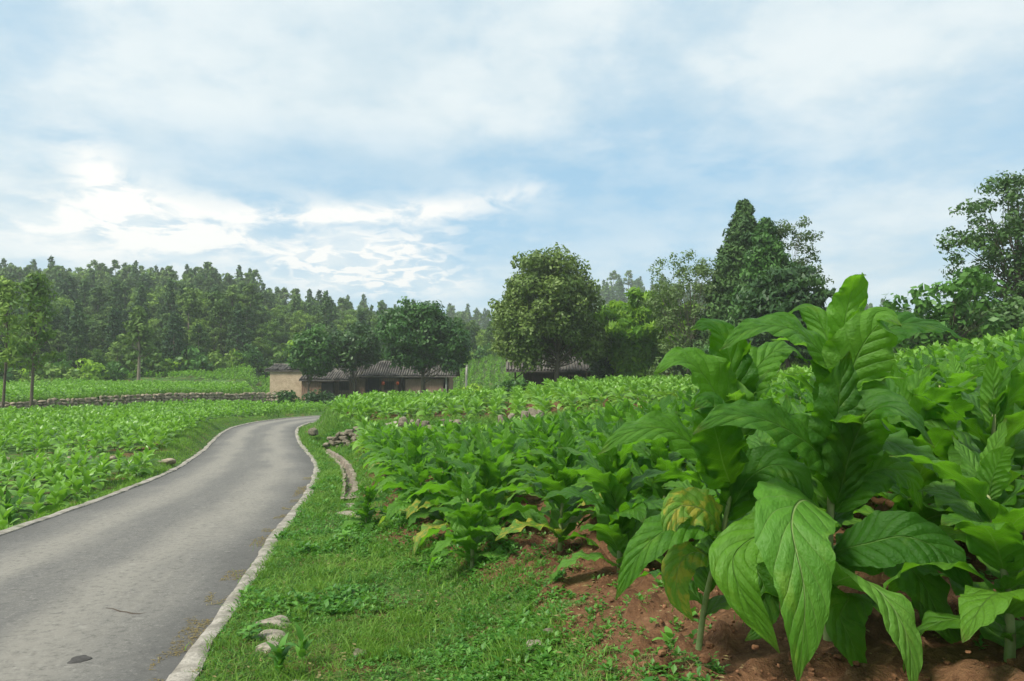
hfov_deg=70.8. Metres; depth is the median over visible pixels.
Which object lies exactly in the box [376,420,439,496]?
tobacco plant
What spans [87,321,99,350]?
fir tree
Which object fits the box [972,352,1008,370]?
tobacco plant
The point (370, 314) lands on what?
pine tree
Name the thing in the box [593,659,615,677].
weed
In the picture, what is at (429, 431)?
tobacco plant
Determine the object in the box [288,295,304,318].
fir tree
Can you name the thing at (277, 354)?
shrub
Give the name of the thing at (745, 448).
tobacco plant
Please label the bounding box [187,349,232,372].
shrub
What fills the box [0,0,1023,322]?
sky
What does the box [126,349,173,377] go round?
shrub
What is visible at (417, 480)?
tobacco plant
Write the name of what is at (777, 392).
tobacco plant
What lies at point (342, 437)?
stone wall
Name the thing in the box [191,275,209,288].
pine tree
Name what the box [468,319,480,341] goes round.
pine tree
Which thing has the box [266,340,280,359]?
broadleaf tree
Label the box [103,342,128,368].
broadleaf tree
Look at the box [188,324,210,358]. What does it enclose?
pine tree
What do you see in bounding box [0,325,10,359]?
pine tree
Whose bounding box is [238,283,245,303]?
fir tree
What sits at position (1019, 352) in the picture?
tobacco plant
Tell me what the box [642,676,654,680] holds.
weed
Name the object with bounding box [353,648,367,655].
stone
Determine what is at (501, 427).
tobacco plant
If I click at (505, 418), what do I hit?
tobacco plant
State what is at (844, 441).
tobacco plant
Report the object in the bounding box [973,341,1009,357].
tobacco plant
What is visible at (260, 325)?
broadleaf tree
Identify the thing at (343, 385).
window
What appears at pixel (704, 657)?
soil clods
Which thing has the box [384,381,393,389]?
window
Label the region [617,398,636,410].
tobacco plant
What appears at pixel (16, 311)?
pine tree
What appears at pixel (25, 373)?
shrub
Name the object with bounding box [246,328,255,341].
broadleaf tree
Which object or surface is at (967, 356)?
tobacco plant
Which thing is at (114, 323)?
fir tree
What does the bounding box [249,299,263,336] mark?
fir tree
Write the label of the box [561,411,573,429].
tobacco plant
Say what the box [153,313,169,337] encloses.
pine tree
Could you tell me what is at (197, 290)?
pine tree
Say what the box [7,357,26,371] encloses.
broadleaf tree
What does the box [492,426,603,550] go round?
tobacco plant
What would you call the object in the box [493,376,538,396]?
shrub
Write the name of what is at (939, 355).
tobacco plant
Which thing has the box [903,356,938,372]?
tobacco plant
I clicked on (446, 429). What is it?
tobacco plant
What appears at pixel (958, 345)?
tobacco plant
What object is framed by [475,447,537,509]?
tobacco plant
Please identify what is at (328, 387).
doorway
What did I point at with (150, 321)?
broadleaf tree
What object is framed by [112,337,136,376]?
broadleaf tree
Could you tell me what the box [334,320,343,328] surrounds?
pine tree
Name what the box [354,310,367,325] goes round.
fir tree
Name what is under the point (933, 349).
tobacco plant
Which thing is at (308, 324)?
fir tree
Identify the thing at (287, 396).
shrub
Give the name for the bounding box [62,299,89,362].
fir tree
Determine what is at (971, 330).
shrub
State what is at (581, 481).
tobacco plant
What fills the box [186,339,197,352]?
pine tree
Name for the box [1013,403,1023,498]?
tobacco plant
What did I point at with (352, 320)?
broadleaf tree
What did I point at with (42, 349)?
pine tree
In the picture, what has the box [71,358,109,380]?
shrub
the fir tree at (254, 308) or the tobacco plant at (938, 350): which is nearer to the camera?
the tobacco plant at (938, 350)
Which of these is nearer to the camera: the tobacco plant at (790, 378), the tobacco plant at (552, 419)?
the tobacco plant at (790, 378)
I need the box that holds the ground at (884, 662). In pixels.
[0,296,1023,680]
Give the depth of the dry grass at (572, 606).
4.83 m
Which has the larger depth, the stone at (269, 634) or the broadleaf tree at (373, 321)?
the broadleaf tree at (373, 321)
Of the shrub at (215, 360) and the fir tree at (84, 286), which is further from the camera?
the fir tree at (84, 286)
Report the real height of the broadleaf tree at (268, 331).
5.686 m
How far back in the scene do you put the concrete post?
68.86 m
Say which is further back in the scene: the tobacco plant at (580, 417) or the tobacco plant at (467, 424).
the tobacco plant at (467, 424)
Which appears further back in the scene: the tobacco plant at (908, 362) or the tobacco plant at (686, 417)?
the tobacco plant at (908, 362)
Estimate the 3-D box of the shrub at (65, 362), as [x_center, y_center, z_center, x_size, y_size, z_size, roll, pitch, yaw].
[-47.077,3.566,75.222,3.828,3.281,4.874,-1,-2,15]
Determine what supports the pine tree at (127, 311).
on the ground at (884, 662)
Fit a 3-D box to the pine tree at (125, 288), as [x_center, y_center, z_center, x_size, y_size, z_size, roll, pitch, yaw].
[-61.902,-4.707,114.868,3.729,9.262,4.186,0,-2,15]
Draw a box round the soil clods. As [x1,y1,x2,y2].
[457,496,1017,680]
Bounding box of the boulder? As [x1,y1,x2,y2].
[308,428,317,435]
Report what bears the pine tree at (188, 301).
on the ground at (884, 662)
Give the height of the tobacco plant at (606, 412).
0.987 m
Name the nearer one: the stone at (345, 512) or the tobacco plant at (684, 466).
the tobacco plant at (684, 466)
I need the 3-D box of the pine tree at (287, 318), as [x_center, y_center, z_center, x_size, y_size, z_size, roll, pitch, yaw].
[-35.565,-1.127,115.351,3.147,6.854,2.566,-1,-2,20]
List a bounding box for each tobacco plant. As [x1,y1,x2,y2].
[0,489,34,525]
[338,477,386,532]
[358,423,379,452]
[358,428,375,457]
[359,423,395,461]
[361,432,387,477]
[363,424,400,474]
[363,426,401,464]
[367,439,394,477]
[368,428,381,468]
[368,432,400,474]
[369,429,406,494]
[374,439,404,483]
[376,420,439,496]
[376,438,432,476]
[378,434,410,473]
[378,443,421,502]
[378,454,436,525]
[383,441,439,517]
[397,440,479,528]
[402,421,417,443]
[402,425,426,440]
[405,437,509,554]
[418,465,510,576]
[424,427,438,442]
[425,420,442,433]
[426,428,455,454]
[427,436,453,478]
[427,437,436,472]
[434,417,454,441]
[435,426,484,471]
[437,434,460,472]
[439,436,548,535]
[449,422,472,451]
[451,424,486,438]
[455,424,489,469]
[456,430,520,480]
[459,421,474,429]
[475,423,541,502]
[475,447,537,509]
[482,425,494,442]
[490,424,520,456]
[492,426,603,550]
[495,420,510,433]
[495,422,508,432]
[498,416,515,429]
[505,418,525,434]
[506,426,558,507]
[508,415,562,492]
[512,412,541,457]
[512,420,539,474]
[518,414,548,449]
[529,439,537,485]
[530,418,590,515]
[541,415,579,433]
[542,417,668,582]
[545,414,573,426]
[547,423,559,432]
[556,412,652,505]
[557,409,568,420]
[561,404,588,418]
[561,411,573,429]
[569,413,590,439]
[573,417,596,447]
[575,414,614,448]
[575,418,590,442]
[577,415,680,527]
[584,404,650,441]
[591,425,687,522]
[593,407,639,431]
[594,409,603,418]
[595,402,619,417]
[596,401,640,437]
[597,318,813,650]
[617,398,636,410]
[622,393,686,465]
[634,401,652,413]
[638,400,650,415]
[640,404,692,498]
[643,394,691,467]
[661,459,720,545]
[668,411,715,496]
[671,390,686,402]
[678,399,694,411]
[679,409,695,470]
[680,386,695,404]
[692,273,973,680]
[695,395,861,546]
[695,439,748,466]
[747,398,866,516]
[760,388,786,402]
[762,383,775,397]
[763,375,893,511]
[764,387,780,404]
[770,386,794,405]
[771,372,808,402]
[774,380,809,403]
[774,388,807,412]
[789,384,817,413]
[853,363,1023,529]
[883,418,1023,672]
[887,354,1023,575]
[890,369,949,401]
[896,357,912,370]
[897,345,969,401]
[900,357,910,370]
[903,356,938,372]
[906,349,932,369]
[909,357,921,370]
[922,345,982,368]
[924,347,945,365]
[927,399,1013,483]
[929,346,948,355]
[930,353,985,399]
[935,353,947,364]
[936,347,977,370]
[944,343,974,354]
[955,348,987,364]
[960,359,986,371]
[962,349,1023,411]
[968,354,990,365]
[972,346,1002,357]
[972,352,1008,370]
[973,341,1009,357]
[986,350,1014,362]
[990,328,1021,354]
[996,335,1023,351]
[1010,327,1023,345]
[1013,343,1023,363]
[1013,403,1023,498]
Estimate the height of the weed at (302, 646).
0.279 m
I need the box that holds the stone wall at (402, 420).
[398,416,461,428]
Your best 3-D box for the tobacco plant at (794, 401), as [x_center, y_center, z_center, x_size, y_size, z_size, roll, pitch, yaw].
[2.143,0.977,5.539,0.890,1.086,1.068,2,-2,-42]
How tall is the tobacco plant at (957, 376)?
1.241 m
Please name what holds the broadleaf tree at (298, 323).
on the ground at (884, 662)
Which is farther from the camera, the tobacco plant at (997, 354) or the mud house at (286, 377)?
the mud house at (286, 377)
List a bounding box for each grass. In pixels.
[0,340,976,680]
[149,477,713,680]
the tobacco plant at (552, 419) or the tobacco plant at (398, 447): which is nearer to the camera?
the tobacco plant at (398, 447)
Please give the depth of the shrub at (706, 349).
41.48 m
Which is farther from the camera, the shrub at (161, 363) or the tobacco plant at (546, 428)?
the shrub at (161, 363)
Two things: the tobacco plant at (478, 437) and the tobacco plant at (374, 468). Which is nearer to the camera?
the tobacco plant at (478, 437)
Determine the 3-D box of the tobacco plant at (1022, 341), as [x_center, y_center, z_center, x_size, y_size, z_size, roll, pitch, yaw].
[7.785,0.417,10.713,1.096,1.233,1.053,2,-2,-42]
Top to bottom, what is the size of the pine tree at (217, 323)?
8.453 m
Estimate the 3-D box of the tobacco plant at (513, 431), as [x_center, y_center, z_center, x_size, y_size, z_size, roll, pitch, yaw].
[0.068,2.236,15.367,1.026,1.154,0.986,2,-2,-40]
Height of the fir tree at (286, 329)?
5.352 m
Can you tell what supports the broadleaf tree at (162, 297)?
on the ground at (884, 662)
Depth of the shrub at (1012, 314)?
29.37 m
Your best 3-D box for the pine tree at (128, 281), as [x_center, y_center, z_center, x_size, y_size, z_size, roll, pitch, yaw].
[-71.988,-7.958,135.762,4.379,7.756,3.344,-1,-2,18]
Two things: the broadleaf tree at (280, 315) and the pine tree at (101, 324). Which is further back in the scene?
the broadleaf tree at (280, 315)
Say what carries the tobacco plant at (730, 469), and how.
on the ground at (884, 662)
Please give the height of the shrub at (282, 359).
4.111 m
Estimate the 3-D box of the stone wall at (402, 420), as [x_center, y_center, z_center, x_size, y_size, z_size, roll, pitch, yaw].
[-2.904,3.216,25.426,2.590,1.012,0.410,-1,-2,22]
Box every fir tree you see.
[21,291,35,314]
[53,306,74,362]
[54,280,70,301]
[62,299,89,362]
[77,279,90,313]
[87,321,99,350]
[99,308,123,359]
[109,280,127,318]
[109,308,124,348]
[121,310,127,336]
[129,282,151,320]
[153,308,162,321]
[154,328,161,356]
[157,320,168,355]
[158,311,186,367]
[161,278,177,317]
[169,315,189,358]
[175,285,187,314]
[205,286,225,325]
[223,303,251,357]
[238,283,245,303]
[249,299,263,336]
[276,318,284,332]
[282,332,287,343]
[284,324,291,336]
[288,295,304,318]
[304,322,311,331]
[311,306,317,315]
[317,290,333,327]
[345,322,350,331]
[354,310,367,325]
[376,328,388,360]
[469,325,477,351]
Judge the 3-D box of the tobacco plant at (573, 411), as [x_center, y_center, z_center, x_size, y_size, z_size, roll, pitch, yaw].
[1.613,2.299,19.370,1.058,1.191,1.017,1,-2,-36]
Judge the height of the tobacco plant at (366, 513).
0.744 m
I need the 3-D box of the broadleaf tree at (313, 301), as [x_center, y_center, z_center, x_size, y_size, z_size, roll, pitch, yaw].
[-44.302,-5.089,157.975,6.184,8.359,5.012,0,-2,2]
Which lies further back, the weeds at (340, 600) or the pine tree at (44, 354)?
the pine tree at (44, 354)
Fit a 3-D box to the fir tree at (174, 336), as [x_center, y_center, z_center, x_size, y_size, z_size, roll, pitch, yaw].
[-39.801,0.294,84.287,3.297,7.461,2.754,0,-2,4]
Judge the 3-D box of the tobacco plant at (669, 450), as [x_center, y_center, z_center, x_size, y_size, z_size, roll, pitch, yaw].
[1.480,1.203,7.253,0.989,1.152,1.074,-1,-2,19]
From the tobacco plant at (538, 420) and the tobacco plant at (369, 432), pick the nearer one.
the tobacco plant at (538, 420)
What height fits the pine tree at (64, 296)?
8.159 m
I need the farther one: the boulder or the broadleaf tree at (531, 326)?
the broadleaf tree at (531, 326)
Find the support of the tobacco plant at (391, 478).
on the ground at (884, 662)
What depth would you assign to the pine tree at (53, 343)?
81.49 m
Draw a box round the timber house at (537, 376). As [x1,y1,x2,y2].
[506,351,613,385]
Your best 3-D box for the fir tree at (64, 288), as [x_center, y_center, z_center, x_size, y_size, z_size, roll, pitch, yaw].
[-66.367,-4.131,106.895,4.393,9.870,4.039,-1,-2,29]
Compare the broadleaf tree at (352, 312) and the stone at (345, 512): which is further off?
the broadleaf tree at (352, 312)
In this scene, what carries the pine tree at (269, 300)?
on the ground at (884, 662)
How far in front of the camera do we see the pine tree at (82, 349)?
80.42 m
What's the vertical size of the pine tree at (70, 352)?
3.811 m
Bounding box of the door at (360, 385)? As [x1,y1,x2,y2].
[356,381,364,395]
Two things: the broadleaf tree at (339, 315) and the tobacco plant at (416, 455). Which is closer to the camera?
the tobacco plant at (416, 455)
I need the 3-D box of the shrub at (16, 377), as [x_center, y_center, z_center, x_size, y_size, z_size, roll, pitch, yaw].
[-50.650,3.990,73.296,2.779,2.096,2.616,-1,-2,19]
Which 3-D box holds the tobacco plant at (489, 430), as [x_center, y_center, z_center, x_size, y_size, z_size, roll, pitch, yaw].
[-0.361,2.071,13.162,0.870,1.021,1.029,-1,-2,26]
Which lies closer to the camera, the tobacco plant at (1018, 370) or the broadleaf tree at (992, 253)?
the tobacco plant at (1018, 370)
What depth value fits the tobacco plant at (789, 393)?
11.96 m
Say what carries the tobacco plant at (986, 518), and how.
on the ground at (884, 662)
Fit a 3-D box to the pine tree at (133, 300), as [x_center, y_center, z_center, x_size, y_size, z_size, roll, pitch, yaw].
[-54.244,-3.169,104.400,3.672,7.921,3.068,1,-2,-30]
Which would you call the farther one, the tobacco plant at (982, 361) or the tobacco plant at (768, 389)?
the tobacco plant at (768, 389)
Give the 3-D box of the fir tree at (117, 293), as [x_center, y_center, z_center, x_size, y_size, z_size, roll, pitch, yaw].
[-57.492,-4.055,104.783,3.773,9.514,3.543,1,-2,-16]
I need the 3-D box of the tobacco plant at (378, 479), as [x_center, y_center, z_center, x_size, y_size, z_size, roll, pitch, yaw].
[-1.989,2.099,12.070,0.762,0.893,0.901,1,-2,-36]
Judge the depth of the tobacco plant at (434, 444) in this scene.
13.76 m
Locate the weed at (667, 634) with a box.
[652,626,687,651]
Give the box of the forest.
[0,256,931,329]
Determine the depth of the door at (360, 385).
71.87 m
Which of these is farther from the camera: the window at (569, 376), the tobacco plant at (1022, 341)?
the window at (569, 376)
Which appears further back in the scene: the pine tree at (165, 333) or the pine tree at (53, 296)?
the pine tree at (53, 296)
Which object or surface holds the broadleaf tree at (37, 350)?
on the ground at (884, 662)
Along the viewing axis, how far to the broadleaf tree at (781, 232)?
45.74 m
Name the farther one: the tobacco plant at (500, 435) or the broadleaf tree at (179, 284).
the broadleaf tree at (179, 284)
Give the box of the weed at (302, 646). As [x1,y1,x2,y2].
[295,622,314,663]
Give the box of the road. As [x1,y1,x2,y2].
[0,416,318,680]
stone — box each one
[254,629,285,640]
[255,640,279,652]
[256,615,288,627]
[337,511,359,516]
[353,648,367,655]
[526,639,540,650]
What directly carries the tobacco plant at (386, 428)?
on the ground at (884, 662)
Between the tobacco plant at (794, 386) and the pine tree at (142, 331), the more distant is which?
the pine tree at (142, 331)
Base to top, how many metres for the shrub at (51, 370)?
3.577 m
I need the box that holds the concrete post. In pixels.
[465,365,467,386]
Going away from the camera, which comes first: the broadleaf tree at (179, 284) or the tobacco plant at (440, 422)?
the tobacco plant at (440, 422)
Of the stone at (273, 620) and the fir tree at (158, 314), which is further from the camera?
the fir tree at (158, 314)
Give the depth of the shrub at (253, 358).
90.40 m
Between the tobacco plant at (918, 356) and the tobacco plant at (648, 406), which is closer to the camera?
the tobacco plant at (648, 406)
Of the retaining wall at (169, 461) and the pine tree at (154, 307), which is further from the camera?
the pine tree at (154, 307)
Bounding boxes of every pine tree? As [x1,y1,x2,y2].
[0,270,68,407]
[0,275,30,407]
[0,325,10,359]
[4,308,22,323]
[21,319,55,358]
[23,285,55,302]
[33,302,68,359]
[39,352,52,365]
[42,329,68,363]
[57,294,71,299]
[58,347,78,367]
[59,278,79,298]
[62,336,88,368]
[85,285,110,315]
[87,320,115,356]
[90,314,106,340]
[98,302,116,321]
[100,306,111,322]
[107,280,128,298]
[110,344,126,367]
[116,305,157,381]
[120,282,131,310]
[122,309,131,321]
[123,278,138,291]
[127,293,151,319]
[133,333,161,351]
[136,273,155,290]
[145,286,154,301]
[149,303,160,317]
[151,323,157,336]
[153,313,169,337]
[157,325,171,355]
[168,287,209,343]
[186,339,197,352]
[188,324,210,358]
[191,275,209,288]
[192,288,204,296]
[198,290,232,350]
[200,335,214,352]
[201,278,224,292]
[206,329,222,352]
[207,297,233,357]
[225,285,245,309]
[241,282,267,328]
[258,307,267,319]
[260,290,276,313]
[283,312,294,327]
[301,302,311,313]
[309,313,326,327]
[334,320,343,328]
[355,308,371,323]
[363,307,374,320]
[465,321,477,335]
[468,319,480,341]
[484,325,499,350]
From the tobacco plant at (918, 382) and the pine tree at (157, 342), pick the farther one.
the pine tree at (157, 342)
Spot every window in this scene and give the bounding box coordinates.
[339,381,348,389]
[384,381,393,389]
[568,375,580,380]
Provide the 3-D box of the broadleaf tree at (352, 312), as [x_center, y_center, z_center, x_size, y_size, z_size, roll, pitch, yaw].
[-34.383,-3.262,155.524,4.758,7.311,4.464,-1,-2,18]
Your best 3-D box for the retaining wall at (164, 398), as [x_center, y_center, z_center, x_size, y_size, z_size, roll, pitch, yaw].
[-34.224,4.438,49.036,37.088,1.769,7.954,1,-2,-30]
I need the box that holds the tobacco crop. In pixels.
[0,327,1023,529]
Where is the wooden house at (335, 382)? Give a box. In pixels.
[299,360,459,400]
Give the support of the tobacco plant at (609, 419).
on the ground at (884, 662)
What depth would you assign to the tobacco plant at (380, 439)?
14.33 m
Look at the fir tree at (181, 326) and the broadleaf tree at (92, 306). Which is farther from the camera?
the broadleaf tree at (92, 306)
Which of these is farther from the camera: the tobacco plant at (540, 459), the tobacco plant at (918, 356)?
the tobacco plant at (918, 356)
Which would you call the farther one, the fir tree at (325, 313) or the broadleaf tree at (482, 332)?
the broadleaf tree at (482, 332)
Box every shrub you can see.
[0,357,17,380]
[2,369,24,382]
[18,368,30,383]
[27,363,72,384]
[41,359,77,378]
[62,368,88,379]
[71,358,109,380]
[100,361,128,380]
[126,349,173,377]
[133,356,170,376]
[165,356,188,371]
[172,345,214,374]
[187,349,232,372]
[224,348,250,366]
[229,349,247,366]
[235,343,263,365]
[252,356,280,375]
[260,343,289,365]
[263,390,300,403]
[276,340,297,362]
[302,389,342,404]
[449,383,482,391]
[471,343,497,359]
[487,347,496,356]
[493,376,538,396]
[647,356,691,378]
[682,344,755,375]
[793,351,812,365]
[892,332,947,354]
[948,306,1008,339]
[966,294,1023,334]
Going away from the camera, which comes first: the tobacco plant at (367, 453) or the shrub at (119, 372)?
the tobacco plant at (367, 453)
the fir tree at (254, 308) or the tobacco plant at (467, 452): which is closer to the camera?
the tobacco plant at (467, 452)
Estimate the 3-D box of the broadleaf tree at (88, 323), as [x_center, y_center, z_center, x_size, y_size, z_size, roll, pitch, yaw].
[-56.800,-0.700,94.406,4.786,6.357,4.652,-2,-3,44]
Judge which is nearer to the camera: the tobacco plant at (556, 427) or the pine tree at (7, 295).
the tobacco plant at (556, 427)
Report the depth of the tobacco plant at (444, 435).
13.26 m
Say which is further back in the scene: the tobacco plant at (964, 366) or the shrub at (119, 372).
the shrub at (119, 372)
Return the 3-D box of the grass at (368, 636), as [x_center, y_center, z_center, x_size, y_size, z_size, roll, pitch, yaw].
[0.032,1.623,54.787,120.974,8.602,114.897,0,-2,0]
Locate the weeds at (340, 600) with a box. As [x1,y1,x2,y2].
[199,410,1023,680]
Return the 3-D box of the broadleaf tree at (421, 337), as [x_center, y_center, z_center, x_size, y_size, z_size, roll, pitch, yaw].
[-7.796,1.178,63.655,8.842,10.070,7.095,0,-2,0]
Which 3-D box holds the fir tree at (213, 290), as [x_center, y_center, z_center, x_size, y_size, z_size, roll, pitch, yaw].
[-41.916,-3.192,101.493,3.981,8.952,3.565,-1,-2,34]
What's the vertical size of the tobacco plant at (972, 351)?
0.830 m
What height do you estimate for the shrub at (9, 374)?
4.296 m
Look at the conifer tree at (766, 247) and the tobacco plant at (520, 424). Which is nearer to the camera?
the tobacco plant at (520, 424)
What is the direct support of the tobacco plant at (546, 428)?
on the ground at (884, 662)
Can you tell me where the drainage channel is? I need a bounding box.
[325,449,357,498]
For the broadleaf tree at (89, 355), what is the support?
on the ground at (884, 662)
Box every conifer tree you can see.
[682,199,800,365]
[723,217,797,367]
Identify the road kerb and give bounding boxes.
[0,415,319,535]
[166,422,318,680]
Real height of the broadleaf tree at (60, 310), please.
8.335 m
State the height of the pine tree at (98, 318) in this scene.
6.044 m
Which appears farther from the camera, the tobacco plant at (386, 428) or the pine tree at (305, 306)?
the pine tree at (305, 306)
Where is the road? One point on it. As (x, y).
(164, 554)
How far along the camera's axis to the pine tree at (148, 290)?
116.99 m
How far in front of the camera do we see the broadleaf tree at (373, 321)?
117.77 m
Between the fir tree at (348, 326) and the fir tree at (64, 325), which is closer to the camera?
the fir tree at (64, 325)
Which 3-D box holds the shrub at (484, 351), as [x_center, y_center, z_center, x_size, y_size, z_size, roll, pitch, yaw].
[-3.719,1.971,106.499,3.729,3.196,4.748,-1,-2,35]
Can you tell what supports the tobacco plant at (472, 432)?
on the ground at (884, 662)
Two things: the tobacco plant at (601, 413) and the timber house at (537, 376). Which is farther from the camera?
the timber house at (537, 376)
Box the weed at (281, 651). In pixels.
[265,632,295,676]
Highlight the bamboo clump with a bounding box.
[589,286,698,377]
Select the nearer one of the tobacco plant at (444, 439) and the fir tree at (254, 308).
the tobacco plant at (444, 439)
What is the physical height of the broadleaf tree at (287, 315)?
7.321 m
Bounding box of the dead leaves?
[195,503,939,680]
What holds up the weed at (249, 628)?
on the ground at (884, 662)
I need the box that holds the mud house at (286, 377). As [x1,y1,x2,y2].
[264,363,301,398]
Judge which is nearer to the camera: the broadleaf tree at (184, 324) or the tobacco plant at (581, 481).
the tobacco plant at (581, 481)
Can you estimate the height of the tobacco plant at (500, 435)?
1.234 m
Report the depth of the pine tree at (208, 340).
88.36 m
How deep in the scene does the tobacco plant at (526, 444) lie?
11.19 m
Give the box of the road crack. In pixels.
[110,608,141,613]
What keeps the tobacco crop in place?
on the ground at (884, 662)
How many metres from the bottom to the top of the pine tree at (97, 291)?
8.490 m
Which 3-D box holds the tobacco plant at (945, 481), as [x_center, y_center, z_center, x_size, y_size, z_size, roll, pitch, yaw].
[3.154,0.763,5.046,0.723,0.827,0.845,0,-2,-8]
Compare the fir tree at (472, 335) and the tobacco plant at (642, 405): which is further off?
the fir tree at (472, 335)
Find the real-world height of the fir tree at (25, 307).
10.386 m
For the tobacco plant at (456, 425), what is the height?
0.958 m
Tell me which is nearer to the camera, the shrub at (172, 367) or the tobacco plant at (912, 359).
the tobacco plant at (912, 359)
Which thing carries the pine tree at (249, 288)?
on the ground at (884, 662)
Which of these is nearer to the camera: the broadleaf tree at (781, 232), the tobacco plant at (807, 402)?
the tobacco plant at (807, 402)
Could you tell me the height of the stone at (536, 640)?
0.049 m
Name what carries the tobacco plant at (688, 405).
on the ground at (884, 662)
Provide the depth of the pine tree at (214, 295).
95.38 m
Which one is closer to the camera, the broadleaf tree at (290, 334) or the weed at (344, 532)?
the weed at (344, 532)
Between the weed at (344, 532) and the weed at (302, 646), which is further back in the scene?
the weed at (344, 532)
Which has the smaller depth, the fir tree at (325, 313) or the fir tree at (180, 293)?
the fir tree at (180, 293)
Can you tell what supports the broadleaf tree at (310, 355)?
on the ground at (884, 662)
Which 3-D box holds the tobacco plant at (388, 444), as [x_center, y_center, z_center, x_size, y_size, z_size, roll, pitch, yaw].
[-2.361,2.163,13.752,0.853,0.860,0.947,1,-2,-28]
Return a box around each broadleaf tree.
[0,321,45,361]
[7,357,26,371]
[13,346,38,368]
[47,301,72,329]
[52,298,85,321]
[60,311,95,334]
[83,348,102,359]
[84,295,106,321]
[89,349,109,365]
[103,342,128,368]
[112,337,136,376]
[127,292,161,314]
[146,318,159,337]
[150,286,166,305]
[158,288,179,299]
[163,280,183,296]
[176,290,208,310]
[182,316,195,343]
[187,319,213,349]
[196,299,211,321]
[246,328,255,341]
[251,337,271,363]
[252,324,264,336]
[255,321,283,346]
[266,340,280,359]
[270,308,285,326]
[278,332,293,344]
[281,311,305,323]
[284,323,336,391]
[289,310,315,336]
[302,299,318,309]
[323,322,384,391]
[335,309,345,317]
[335,314,353,328]
[342,317,357,332]
[346,309,356,318]
[370,317,379,327]
[374,296,472,392]
[474,335,492,346]
[476,329,486,335]
[487,242,612,381]
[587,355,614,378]
[639,249,720,373]
[732,263,835,368]
[771,215,833,287]
[882,265,1008,349]
[934,169,1023,310]
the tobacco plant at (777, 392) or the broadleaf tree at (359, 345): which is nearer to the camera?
the tobacco plant at (777, 392)
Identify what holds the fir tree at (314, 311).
on the ground at (884, 662)
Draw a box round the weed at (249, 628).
[238,623,263,639]
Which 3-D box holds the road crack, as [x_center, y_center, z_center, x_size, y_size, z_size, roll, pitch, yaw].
[-2.981,2.073,5.515,0.389,0.007,0.077,-1,-2,16]
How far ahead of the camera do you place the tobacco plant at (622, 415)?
10.00 m
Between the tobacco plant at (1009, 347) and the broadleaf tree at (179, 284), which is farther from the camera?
the broadleaf tree at (179, 284)
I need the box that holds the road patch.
[67,655,91,663]
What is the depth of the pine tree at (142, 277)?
138.36 m
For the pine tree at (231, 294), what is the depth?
103.54 m
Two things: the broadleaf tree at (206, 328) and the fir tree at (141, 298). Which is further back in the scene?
the fir tree at (141, 298)
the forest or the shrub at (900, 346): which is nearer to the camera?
the shrub at (900, 346)
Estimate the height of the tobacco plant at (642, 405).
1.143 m
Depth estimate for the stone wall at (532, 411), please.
23.89 m
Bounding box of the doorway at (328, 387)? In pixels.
[322,383,332,400]
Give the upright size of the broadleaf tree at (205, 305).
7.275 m
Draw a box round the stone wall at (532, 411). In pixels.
[498,408,544,422]
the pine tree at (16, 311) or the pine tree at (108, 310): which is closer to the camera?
the pine tree at (16, 311)
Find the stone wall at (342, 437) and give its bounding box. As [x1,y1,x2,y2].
[322,426,359,448]
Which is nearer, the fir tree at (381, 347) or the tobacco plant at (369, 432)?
the tobacco plant at (369, 432)
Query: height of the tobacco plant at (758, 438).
1.219 m
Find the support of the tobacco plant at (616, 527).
on the ground at (884, 662)
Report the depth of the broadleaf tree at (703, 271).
47.76 m
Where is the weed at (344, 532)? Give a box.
[334,529,355,540]
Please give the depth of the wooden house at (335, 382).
71.86 m
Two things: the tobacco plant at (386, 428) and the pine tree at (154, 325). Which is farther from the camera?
the pine tree at (154, 325)
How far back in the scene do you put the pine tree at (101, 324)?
85.91 m
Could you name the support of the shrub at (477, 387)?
on the ground at (884, 662)
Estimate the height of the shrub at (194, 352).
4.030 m
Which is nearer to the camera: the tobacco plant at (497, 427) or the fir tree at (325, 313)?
the tobacco plant at (497, 427)
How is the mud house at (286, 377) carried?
on the ground at (884, 662)
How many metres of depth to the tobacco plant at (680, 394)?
17.70 m
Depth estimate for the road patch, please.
4.46 m
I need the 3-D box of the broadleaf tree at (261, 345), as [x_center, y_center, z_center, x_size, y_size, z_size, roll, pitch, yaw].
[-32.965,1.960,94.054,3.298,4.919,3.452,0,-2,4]
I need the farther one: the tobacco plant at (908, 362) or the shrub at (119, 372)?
the shrub at (119, 372)
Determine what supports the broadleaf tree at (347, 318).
on the ground at (884, 662)
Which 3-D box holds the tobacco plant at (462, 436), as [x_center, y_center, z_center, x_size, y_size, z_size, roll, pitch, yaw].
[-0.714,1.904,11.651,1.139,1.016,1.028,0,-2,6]
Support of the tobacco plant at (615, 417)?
on the ground at (884, 662)
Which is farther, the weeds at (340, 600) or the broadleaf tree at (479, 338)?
the broadleaf tree at (479, 338)
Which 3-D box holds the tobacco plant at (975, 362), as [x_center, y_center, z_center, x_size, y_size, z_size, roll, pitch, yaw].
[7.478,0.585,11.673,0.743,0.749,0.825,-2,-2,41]
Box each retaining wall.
[0,392,277,408]
[0,456,175,464]
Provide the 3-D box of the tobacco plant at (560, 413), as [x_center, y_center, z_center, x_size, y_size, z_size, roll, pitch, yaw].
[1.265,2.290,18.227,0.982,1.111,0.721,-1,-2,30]
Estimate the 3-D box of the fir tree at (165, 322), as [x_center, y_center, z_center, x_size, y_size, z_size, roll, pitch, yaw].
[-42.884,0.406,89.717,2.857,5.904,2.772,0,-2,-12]
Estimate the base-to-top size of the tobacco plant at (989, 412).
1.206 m

